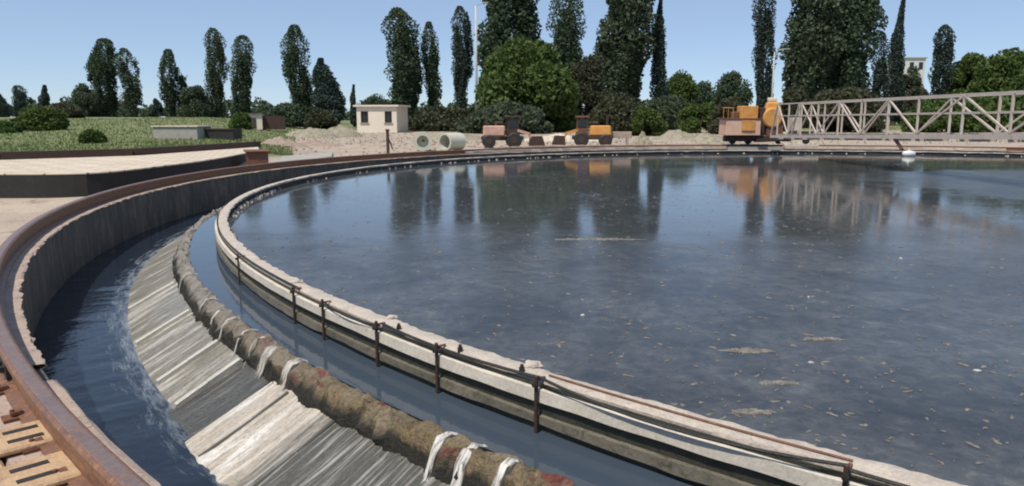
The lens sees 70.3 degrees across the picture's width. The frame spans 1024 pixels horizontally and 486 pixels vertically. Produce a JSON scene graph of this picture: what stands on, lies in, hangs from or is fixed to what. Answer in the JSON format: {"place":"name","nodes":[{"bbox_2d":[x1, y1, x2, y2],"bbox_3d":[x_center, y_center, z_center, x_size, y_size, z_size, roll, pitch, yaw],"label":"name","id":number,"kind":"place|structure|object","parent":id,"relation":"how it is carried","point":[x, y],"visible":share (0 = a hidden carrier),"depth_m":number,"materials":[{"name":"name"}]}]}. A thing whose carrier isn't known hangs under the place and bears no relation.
{"place":"outdoors","nodes":[
{"label":"outdoors","id":0,"kind":"place"},
{"bbox_2d":[0,117,1023,245],"bbox_3d":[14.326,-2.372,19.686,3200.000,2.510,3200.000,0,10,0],"label":"ground","id":1,"kind":"structure","parent":0,"point":[16,214],"depth_m":50.20,"materials":[{"name":"soil"}]},
{"bbox_2d":[0,94,9,116],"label":"poplar tree","id":2,"kind":"object","parent":1,"relation":"on","point":[4,109],"visible":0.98,"depth_m":186.56,"materials":[{"name":"green plant"}]},
{"bbox_2d":[0,120,22,133],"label":"bush","id":3,"kind":"object","parent":1,"relation":"on","point":[6,126],"visible":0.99,"depth_m":54.03,"materials":[{"name":"green plant"}]},
{"bbox_2d":[10,85,29,116],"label":"poplar tree","id":4,"kind":"object","parent":1,"relation":"on","point":[19,97],"visible":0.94,"depth_m":180.95,"materials":[{"name":"green plant"}]},
{"bbox_2d":[10,105,70,130],"bbox_3d":[-38.361,-10.059,59.159,4.343,2.327,4.515,0,10,0],"label":"bush","id":5,"kind":"object","parent":1,"relation":"on","point":[41,117],"visible":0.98,"depth_m":57.88,"materials":[{"name":"green plant"}]},
{"bbox_2d":[37,85,50,106],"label":"conifer tree","id":6,"kind":"object","parent":1,"relation":"on","point":[44,99],"visible":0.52,"depth_m":166.21,"materials":[{"name":"green plant"}]},
{"bbox_2d":[50,102,85,117],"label":"bush","id":7,"kind":"object","parent":1,"relation":"on","point":[73,111],"visible":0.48,"depth_m":92.93,"materials":[{"name":"green plant"}]},
{"bbox_2d":[70,83,105,116],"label":"broadleaf tree","id":8,"kind":"object","parent":1,"relation":"on","point":[82,96],"visible":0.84,"depth_m":136.42,"materials":[{"name":"green plant"}]},
{"bbox_2d":[77,128,107,143],"bbox_3d":[-22.807,-5.704,39.623,1.546,1.136,1.517,0,10,0],"label":"bush","id":9,"kind":"object","parent":1,"relation":"on","point":[91,135],"visible":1,"depth_m":39.17,"materials":[{"name":"green plant"}]},
{"bbox_2d":[83,38,118,116],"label":"poplar tree","id":10,"kind":"object","parent":1,"relation":"on","point":[101,69],"visible":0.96,"depth_m":137.41,"materials":[{"name":"green plant"}]},
{"bbox_2d":[113,47,143,116],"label":"poplar tree","id":11,"kind":"object","parent":1,"relation":"on","point":[131,97],"visible":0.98,"depth_m":136.52,"materials":[{"name":"green plant"}]},
{"bbox_2d":[0,147,258,197],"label":"raised deck","id":12,"kind":"structure","parent":1,"relation":"on","point":[56,177],"depth_m":18.81,"materials":[{"name":"concrete"}]},
{"bbox_2d":[0,141,260,159],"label":"kerb","id":13,"kind":"structure","parent":12,"relation":"on","point":[13,155],"depth_m":24.85,"materials":[{"name":"metal"}]},
{"bbox_2d":[147,98,164,116],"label":"conifer tree","id":14,"kind":"object","parent":1,"relation":"on","point":[157,109],"visible":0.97,"depth_m":146.87,"materials":[{"name":"green plant"}]},
{"bbox_2d":[157,49,179,116],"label":"poplar tree","id":15,"kind":"object","parent":1,"relation":"on","point":[170,92],"visible":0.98,"depth_m":141.22,"materials":[{"name":"green plant"}]},
{"bbox_2d":[172,67,187,106],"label":"poplar tree","id":16,"kind":"object","parent":1,"relation":"on","point":[181,79],"visible":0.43,"depth_m":143.32,"materials":[{"name":"green plant"}]},
{"bbox_2d":[151,126,211,139],"bbox_3d":[-20.601,-6.646,45.531,2.965,1.382,1.950,1,10,4],"label":"concrete tank box","id":17,"kind":"object","parent":1,"relation":"on","point":[178,132],"visible":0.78,"depth_m":44.61,"materials":[{"name":"concrete"}]},
{"bbox_2d":[176,85,215,116],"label":"broadleaf tree","id":18,"kind":"object","parent":1,"relation":"on","point":[196,100],"visible":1,"depth_m":138.86,"materials":[{"name":"green plant"}]},
{"bbox_2d":[203,27,228,117],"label":"poplar tree","id":19,"kind":"object","parent":1,"relation":"on","point":[214,79],"visible":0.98,"depth_m":140.49,"materials":[{"name":"green plant"}]},
{"bbox_2d":[204,128,241,138],"bbox_3d":[-18.335,-6.913,45.967,2.037,0.660,1.330,1,10,4],"label":"trough","id":20,"kind":"object","parent":1,"relation":"on","point":[225,133],"visible":0.88,"depth_m":45.36,"materials":[{"name":"concrete"}]},
{"bbox_2d":[227,112,253,129],"bbox_3d":[-24.203,-10.842,65.113,2.354,1.906,2.327,0,10,0],"label":"bush","id":21,"kind":"object","parent":1,"relation":"on","point":[239,120],"visible":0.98,"depth_m":64.48,"materials":[{"name":"green plant"}]},
{"bbox_2d":[226,34,256,112],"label":"poplar tree","id":22,"kind":"object","parent":1,"relation":"on","point":[242,81],"visible":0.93,"depth_m":138.51,"materials":[{"name":"green plant"}]},
{"bbox_2d":[243,149,269,164],"bbox_3d":[-9.119,-2.849,26.046,0.850,0.965,1.150,-4,10,-23],"label":"rusty housing","id":23,"kind":"object","parent":1,"relation":"on","point":[256,156],"visible":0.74,"depth_m":25.55,"materials":[{"name":"metal"}]},
{"bbox_2d":[247,113,285,129],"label":"shed","id":24,"kind":"structure","parent":1,"relation":"on","point":[260,121],"depth_m":68.58,"materials":[{"name":"beige paint"}]},
{"bbox_2d":[261,136,308,147],"bbox_3d":[-13.891,-6.042,43.605,3.600,0.718,2.520,0,10,0],"label":"spoil heap","id":25,"kind":"object","parent":1,"relation":"on","point":[278,140],"visible":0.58,"depth_m":43.20,"materials":[{"name":"soil"}]},
{"bbox_2d":[267,102,307,126],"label":"bush","id":26,"kind":"object","parent":1,"relation":"on","point":[294,115],"visible":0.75,"depth_m":89.23,"materials":[{"name":"green plant"}]},
{"bbox_2d":[279,24,313,113],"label":"poplar tree","id":27,"kind":"object","parent":1,"relation":"on","point":[301,89],"visible":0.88,"depth_m":135.51,"materials":[{"name":"green plant"}]},
{"bbox_2d":[269,152,332,162],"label":"path slab","id":28,"kind":"structure","parent":1,"relation":"on","point":[306,156],"depth_m":32.30,"materials":[{"name":"grey concrete"}]},
{"bbox_2d":[285,127,342,137],"bbox_3d":[-16.916,-9.260,61.316,5.500,1.012,3.850,0,10,0],"label":"spoil heap","id":29,"kind":"object","parent":1,"relation":"on","point":[309,132],"visible":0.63,"depth_m":60.44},
{"bbox_2d":[303,107,337,128],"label":"bush","id":30,"kind":"object","parent":1,"relation":"on","point":[318,118],"visible":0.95,"depth_m":87.57,"materials":[{"name":"green plant"}]},
{"bbox_2d":[299,140,343,146],"bbox_3d":[-12.222,-6.193,45.608,4.200,0.564,2.940,0,10,0],"label":"spoil heap","id":31,"kind":"object","parent":1,"relation":"on","point":[316,143],"visible":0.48,"depth_m":45.07,"materials":[{"name":"soil"}]},
{"bbox_2d":[310,57,346,123],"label":"conifer tree","id":32,"kind":"object","parent":1,"relation":"on","point":[326,94],"visible":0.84,"depth_m":131.88,"materials":[{"name":"green plant"}]},
{"bbox_2d":[6,96,650,119],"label":"wood","id":33,"kind":"object","parent":1,"relation":"on","point":[262,106],"visible":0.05,"depth_m":226.84,"materials":[{"name":"green plant"}]},
{"bbox_2d":[327,124,363,136],"bbox_3d":[-15.415,-10.039,65.241,4.500,1.216,3.150,0,10,0],"label":"spoil heap","id":34,"kind":"object","parent":1,"relation":"on","point":[341,130],"visible":0.52,"depth_m":64.61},
{"bbox_2d":[349,84,356,126],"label":"conifer tree","id":35,"kind":"object","parent":1,"relation":"on","point":[353,114],"visible":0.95,"depth_m":107.89,"materials":[{"name":"green plant"}]},
{"bbox_2d":[356,93,386,125],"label":"broadleaf tree","id":36,"kind":"object","parent":1,"relation":"on","point":[372,99],"visible":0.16,"depth_m":117.45,"materials":[{"name":"green plant"}]},
{"bbox_2d":[353,105,410,132],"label":"house","id":37,"kind":"structure","parent":1,"relation":"on","point":[379,118],"depth_m":76.88,"materials":[{"name":"beige paint"}]},
{"bbox_2d":[380,7,425,117],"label":"poplar tree","id":38,"kind":"object","parent":1,"relation":"on","point":[406,70],"visible":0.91,"depth_m":117.50,"materials":[{"name":"green plant"}]},
{"bbox_2d":[413,132,431,150],"bbox_3d":[-4.978,-5.686,40.622,1.050,1.050,0.900,-1,10,-6],"label":"concrete ring","id":39,"kind":"object","parent":1,"relation":"on","point":[421,140],"visible":0.99,"depth_m":40.25,"materials":[{"name":"concrete"}]},
{"bbox_2d":[419,21,442,106],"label":"poplar tree","id":40,"kind":"object","parent":1,"relation":"on","point":[431,64],"visible":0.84,"depth_m":120.05,"materials":[{"name":"green plant"}]},
{"bbox_2d":[408,105,471,131],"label":"bush","id":41,"kind":"object","parent":1,"relation":"on","point":[435,118],"visible":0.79,"depth_m":83.47,"materials":[{"name":"green plant"}]},
{"bbox_2d":[438,133,465,149],"bbox_3d":[-3.379,-5.729,41.122,0.980,0.980,1.250,7,12,37],"label":"concrete ring","id":42,"kind":"object","parent":1,"relation":"on","point":[451,141],"visible":0.95,"depth_m":40.91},
{"bbox_2d":[430,131,480,139],"bbox_3d":[-4.800,-8.723,59.379,6.000,0.775,4.200,0,10,0],"label":"spoil heap","id":43,"kind":"object","parent":1,"relation":"on","point":[435,136],"visible":0.28,"depth_m":58.60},
{"bbox_2d":[450,6,473,109],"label":"poplar tree","id":44,"kind":"object","parent":1,"relation":"on","point":[462,62],"visible":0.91,"depth_m":116.05,"materials":[{"name":"green plant"}]},
{"bbox_2d":[475,2,487,111],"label":"lamp post","id":45,"kind":"object","parent":1,"relation":"on","point":[476,78],"visible":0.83,"depth_m":92.15,"materials":[{"name":"grey metal"}]},
{"bbox_2d":[265,135,723,155],"bbox_3d":[-2.017,-6.364,46.418,34.387,0.499,25.392,0,10,0],"label":"rubble","id":46,"kind":"object","parent":1,"relation":"on","point":[434,142],"visible":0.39,"depth_m":46.29,"materials":[{"name":"stone"}]},
{"bbox_2d":[456,100,554,133],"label":"bush","id":47,"kind":"object","parent":1,"relation":"on","point":[532,120],"visible":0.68,"depth_m":74.04,"materials":[{"name":"green plant"}]},
{"bbox_2d":[473,0,541,106],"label":"poplar tree","id":48,"kind":"object","parent":1,"relation":"on","point":[515,18],"visible":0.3,"depth_m":105.59,"materials":[{"name":"green plant"}]},
{"bbox_2d":[0,116,1017,155],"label":"grass","id":49,"kind":"structure","parent":1,"relation":"on","point":[10,148],"depth_m":47.44,"materials":[{"name":"plant"}]},
{"bbox_2d":[0,146,1023,485],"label":"settling tank","id":50,"kind":"object","parent":1,"relation":"on","point":[238,418],"visible":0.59,"depth_m":5.80,"materials":[{"name":"concrete"}]},
{"bbox_2d":[33,206,226,485],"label":"outflow water","id":51,"kind":"structure","parent":50,"relation":"in","point":[83,343],"depth_m":7.90,"materials":[{"name":"liquid"}]},
{"bbox_2d":[216,210,297,287],"bbox_3d":[-3.951,-0.066,10.430,0.332,0.017,7.176,-5,11,-27],"label":"wire","id":52,"kind":"object","parent":50,"relation":"on","point":[272,274],"visible":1,"depth_m":8.64,"materials":[{"name":"black metal"}]},
{"bbox_2d":[256,345,281,377],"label":"spill stream","id":53,"kind":"structure","parent":50,"relation":"on","point":[272,349],"depth_m":6.52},
{"bbox_2d":[280,358,307,391],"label":"spill stream","id":54,"kind":"structure","parent":50,"relation":"on","point":[288,366],"depth_m":6.16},
{"bbox_2d":[372,321,385,366],"bbox_3d":[-1.109,0.876,6.107,0.118,0.470,0.032,-9,13,-41],"label":"bracket post","id":55,"kind":"object","parent":50,"relation":"attached to","point":[375,327],"visible":0.83,"depth_m":6.07,"materials":[{"name":"metal"}]},
{"bbox_2d":[432,342,445,393],"bbox_3d":[-0.546,0.977,5.516,0.118,0.470,0.032,-9,13,-44],"label":"bracket post","id":56,"kind":"object","parent":50,"relation":"attached to","point":[435,350],"visible":0.83,"depth_m":5.48,"materials":[{"name":"metal"}]},
{"bbox_2d":[422,431,457,481],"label":"spill stream","id":57,"kind":"structure","parent":50,"relation":"on","point":[439,438],"depth_m":4.66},
{"bbox_2d":[188,212,694,485],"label":"channel water","id":58,"kind":"structure","parent":50,"relation":"in","point":[575,463],"depth_m":5.42,"materials":[{"name":"blue liquid"}]},
{"bbox_2d":[450,442,486,485],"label":"spill stream","id":59,"kind":"structure","parent":50,"relation":"on","point":[466,453],"depth_m":4.50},
{"bbox_2d":[492,457,522,485],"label":"spill stream","id":60,"kind":"structure","parent":50,"relation":"on","point":[504,465],"depth_m":4.30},
{"bbox_2d":[0,145,1023,485],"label":"rail","id":61,"kind":"object","parent":50,"relation":"on","point":[30,397],"visible":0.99,"depth_m":4.57,"materials":[{"name":"metal"}]},
{"bbox_2d":[717,90,1023,150],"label":"scraper bridge","id":62,"kind":"structure","parent":61,"relation":"on","point":[747,124],"depth_m":30.76,"materials":[{"name":"paint"}]},
{"bbox_2d":[532,375,545,433],"bbox_3d":[0.178,1.096,4.819,0.032,0.470,0.118,9,13,42],"label":"bracket post","id":63,"kind":"object","parent":50,"relation":"attached to","point":[535,384],"visible":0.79,"depth_m":4.78,"materials":[{"name":"metal"}]},
{"bbox_2d":[381,322,541,377],"bbox_3d":[-0.463,0.792,5.432,0.072,0.031,1.834,-9,13,-44],"label":"wire","id":64,"kind":"object","parent":63,"relation":"attached to","point":[463,355],"visible":0.96,"depth_m":5.29,"materials":[{"name":"black metal"}]},
{"bbox_2d":[538,376,846,466],"bbox_3d":[0.890,1.014,4.151,1.924,0.072,0.072,8,13,40],"label":"wire","id":65,"kind":"object","parent":63,"relation":"attached to","point":[814,460],"visible":0.99,"depth_m":4.00,"materials":[{"name":"black metal"}]},
{"bbox_2d":[228,153,1023,485],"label":"tank water","id":66,"kind":"structure","parent":50,"relation":"in","point":[536,207],"depth_m":8.87,"materials":[{"name":"liquid"}]},
{"bbox_2d":[227,152,1021,250],"bbox_3d":[14.315,-1.518,19.812,41.201,0.071,41.231,0,10,0],"label":"scum crust","id":67,"kind":"object","parent":66,"relation":"on","point":[234,215],"visible":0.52,"depth_m":16.05},
{"bbox_2d":[256,173,1023,471],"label":"floating scum","id":68,"kind":"object","parent":66,"relation":"on","point":[865,424],"visible":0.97,"depth_m":6.19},
{"bbox_2d":[718,347,775,353],"bbox_3d":[1.919,0.876,5.949,0.479,0.012,0.151,0,10,0],"label":"scum raft","id":69,"kind":"object","parent":66,"relation":"on","point":[745,350],"visible":1,"depth_m":5.93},
{"bbox_2d":[730,408,773,414],"bbox_3d":[1.558,1.088,4.703,0.326,0.012,0.097,0,10,0],"label":"scum raft","id":70,"kind":"object","parent":66,"relation":"on","point":[752,411],"visible":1,"depth_m":4.69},
{"bbox_2d":[549,374,852,461],"bbox_3d":[0.971,0.989,4.243,1.912,0.012,0.036,8,13,40],"label":"wire","id":71,"kind":"object","parent":50,"relation":"on","point":[733,428],"visible":1,"depth_m":4.10,"materials":[{"name":"metal"}]},
{"bbox_2d":[841,462,852,485],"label":"bracket post","id":72,"kind":"object","parent":50,"relation":"attached to","point":[845,475],"visible":1,"depth_m":3.53,"materials":[{"name":"metal"}]},
{"bbox_2d":[849,468,909,485],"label":"wire","id":73,"kind":"object","parent":72,"relation":"attached to","point":[874,477],"visible":0.9,"depth_m":3.47,"materials":[{"name":"black metal"}]},
{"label":"service platform","id":74,"kind":"object","parent":50,"relation":"attached to","visible":0},
{"bbox_2d":[0,420,52,457],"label":"anchor block","id":75,"kind":"structure","parent":74,"relation":"on","point":[14,439],"depth_m":3.83,"materials":[{"name":"beige concrete"}]},
{"bbox_2d":[0,451,80,485],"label":"anchor block","id":76,"kind":"structure","parent":74,"relation":"on","point":[37,471],"depth_m":3.45,"materials":[{"name":"beige concrete"}]},
{"bbox_2d":[481,115,544,147],"bbox_3d":[0.047,-6.821,44.540,3.864,1.960,1.389,-1,10,-4],"label":"loader","id":77,"kind":"object","parent":1,"relation":"on","point":[493,134],"visible":0.97,"depth_m":44.03,"materials":[{"name":"metal"}]},
{"bbox_2d":[474,37,581,131],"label":"broadleaf tree","id":78,"kind":"object","parent":1,"relation":"on","point":[537,74],"visible":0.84,"depth_m":78.48,"materials":[{"name":"green plant"}]},
{"bbox_2d":[546,0,586,118],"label":"poplar tree","id":79,"kind":"object","parent":1,"relation":"on","point":[567,33],"visible":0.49,"depth_m":101.34,"materials":[{"name":"green plant"}]},
{"bbox_2d":[552,116,612,144],"bbox_3d":[4.483,-7.151,46.513,3.864,1.960,1.389,1,10,4],"label":"loader","id":80,"kind":"object","parent":1,"relation":"on","point":[584,134],"visible":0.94,"depth_m":46.00,"materials":[{"name":"metal"}]},
{"bbox_2d":[569,54,610,127],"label":"broadleaf tree","id":81,"kind":"object","parent":1,"relation":"on","point":[588,73],"visible":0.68,"depth_m":86.35,"materials":[{"name":"green plant"}]},
{"bbox_2d":[587,92,650,134],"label":"bush","id":82,"kind":"object","parent":1,"relation":"on","point":[617,108],"visible":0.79,"depth_m":68.97,"materials":[{"name":"green plant"}]},
{"bbox_2d":[590,0,659,102],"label":"poplar tree","id":83,"kind":"object","parent":1,"relation":"on","point":[620,51],"visible":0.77,"depth_m":98.57,"materials":[{"name":"green plant"}]},
{"bbox_2d":[494,144,767,147],"bbox_3d":[7.058,-5.565,42.181,17.253,0.277,1.853,-3,10,-17],"label":"stone edging","id":84,"kind":"object","parent":1,"relation":"on","point":[620,145],"visible":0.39,"depth_m":42.43,"materials":[{"name":"stone"}]},
{"bbox_2d":[631,131,652,144],"bbox_3d":[8.680,-6.929,48.526,1.700,1.152,1.190,0,10,0],"label":"spoil heap","id":85,"kind":"object","parent":1,"relation":"on","point":[641,138],"visible":0.59,"depth_m":48.29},
{"bbox_2d":[627,106,668,135],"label":"bush","id":86,"kind":"object","parent":1,"relation":"on","point":[652,119],"visible":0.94,"depth_m":67.95,"materials":[{"name":"green plant"}]},
{"bbox_2d":[649,0,669,98],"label":"poplar tree","id":87,"kind":"object","parent":1,"relation":"on","point":[661,88],"visible":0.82,"depth_m":100.66,"materials":[{"name":"green plant"}]},
{"bbox_2d":[645,94,687,129],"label":"bush","id":88,"kind":"object","parent":1,"relation":"on","point":[668,107],"visible":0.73,"depth_m":91.83,"materials":[{"name":"green plant"}]},
{"bbox_2d":[651,129,696,139],"bbox_3d":[13.628,-8.780,59.369,5.000,0.990,3.500,0,10,0],"label":"spoil heap","id":89,"kind":"object","parent":1,"relation":"on","point":[678,134],"visible":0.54,"depth_m":58.58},
{"bbox_2d":[666,69,700,105],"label":"broadleaf tree","id":90,"kind":"object","parent":1,"relation":"on","point":[684,86],"visible":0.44,"depth_m":134.97,"materials":[{"name":"green plant"}]},
{"bbox_2d":[676,101,720,132],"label":"bush","id":91,"kind":"object","parent":1,"relation":"on","point":[695,118],"visible":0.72,"depth_m":78.19,"materials":[{"name":"green plant"}]},
{"bbox_2d":[690,80,715,104],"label":"broadleaf tree","id":92,"kind":"object","parent":1,"relation":"on","point":[705,93],"visible":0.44,"depth_m":183.92,"materials":[{"name":"green plant"}]},
{"bbox_2d":[689,134,728,141],"bbox_3d":[15.119,-7.968,55.450,4.000,0.739,2.800,0,10,0],"label":"spoil heap","id":93,"kind":"object","parent":1,"relation":"on","point":[706,138],"visible":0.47,"depth_m":54.86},
{"bbox_2d":[706,96,744,133],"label":"bush","id":94,"kind":"object","parent":1,"relation":"on","point":[713,124],"visible":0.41,"depth_m":73.09,"materials":[{"name":"green plant"}]},
{"bbox_2d":[710,70,753,107],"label":"broadleaf tree","id":95,"kind":"object","parent":1,"relation":"on","point":[730,84],"visible":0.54,"depth_m":145.08,"materials":[{"name":"green plant"}]},
{"bbox_2d":[751,0,777,107],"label":"poplar tree","id":96,"kind":"object","parent":1,"relation":"on","point":[764,28],"visible":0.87,"depth_m":104.22,"materials":[{"name":"green plant"}]},
{"bbox_2d":[779,85,810,130],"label":"bush","id":97,"kind":"object","parent":1,"relation":"on","point":[793,94],"visible":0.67,"depth_m":82.51,"materials":[{"name":"green plant"}]},
{"bbox_2d":[777,0,847,127],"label":"poplar tree","id":98,"kind":"object","parent":1,"relation":"on","point":[812,55],"visible":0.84,"depth_m":98.83,"materials":[{"name":"green plant"}]},
{"bbox_2d":[802,85,886,132],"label":"bush","id":99,"kind":"object","parent":1,"relation":"on","point":[848,93],"visible":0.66,"depth_m":78.24,"materials":[{"name":"green plant"}]},
{"bbox_2d":[822,0,888,91],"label":"poplar tree","id":100,"kind":"object","parent":1,"relation":"on","point":[859,18],"visible":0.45,"depth_m":100.26,"materials":[{"name":"green plant"}]},
{"bbox_2d":[869,31,891,119],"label":"poplar tree","id":101,"kind":"object","parent":1,"relation":"on","point":[879,76],"visible":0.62,"depth_m":111.56,"materials":[{"name":"green plant"}]},
{"bbox_2d":[885,0,905,125],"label":"poplar tree","id":102,"kind":"object","parent":1,"relation":"on","point":[896,88],"visible":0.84,"depth_m":116.25,"materials":[{"name":"green plant"}]},
{"bbox_2d":[882,57,927,120],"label":"apartment block","id":103,"kind":"structure","parent":1,"relation":"on","point":[920,62],"depth_m":223.92,"materials":[{"name":"white paint"}]},
{"bbox_2d":[897,65,923,123],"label":"broadleaf tree","id":104,"kind":"object","parent":1,"relation":"on","point":[913,78],"visible":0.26,"depth_m":121.94,"materials":[{"name":"green plant"}]},
{"bbox_2d":[900,86,929,123],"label":"broadleaf tree","id":105,"kind":"object","parent":1,"relation":"on","point":[910,104],"visible":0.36,"depth_m":97.77,"materials":[{"name":"green plant"}]},
{"bbox_2d":[900,97,975,132],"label":"bush","id":106,"kind":"object","parent":1,"relation":"on","point":[940,123],"visible":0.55,"depth_m":77.34,"materials":[{"name":"green plant"}]},
{"bbox_2d":[927,24,956,99],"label":"tree","id":107,"kind":"object","parent":1,"relation":"on","point":[943,56],"visible":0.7,"depth_m":108.46,"materials":[{"name":"green plant"}]},
{"bbox_2d":[947,52,985,98],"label":"broadleaf tree","id":108,"kind":"object","parent":1,"relation":"on","point":[963,72],"visible":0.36,"depth_m":114.12,"materials":[{"name":"green plant"}]},
{"bbox_2d":[950,89,1023,132],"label":"bush","id":109,"kind":"object","parent":1,"relation":"on","point":[986,104],"visible":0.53,"depth_m":72.92,"materials":[{"name":"green plant"}]},
{"bbox_2d":[961,47,1023,101],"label":"broadleaf tree","id":110,"kind":"object","parent":1,"relation":"on","point":[999,73],"visible":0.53,"depth_m":96.06,"materials":[{"name":"green plant"}]},
{"bbox_2d":[0,0,1023,118],"label":"sky","id":111,"kind":"structure","parent":0,"point":[49,43],"materials":[{"name":"blue"}]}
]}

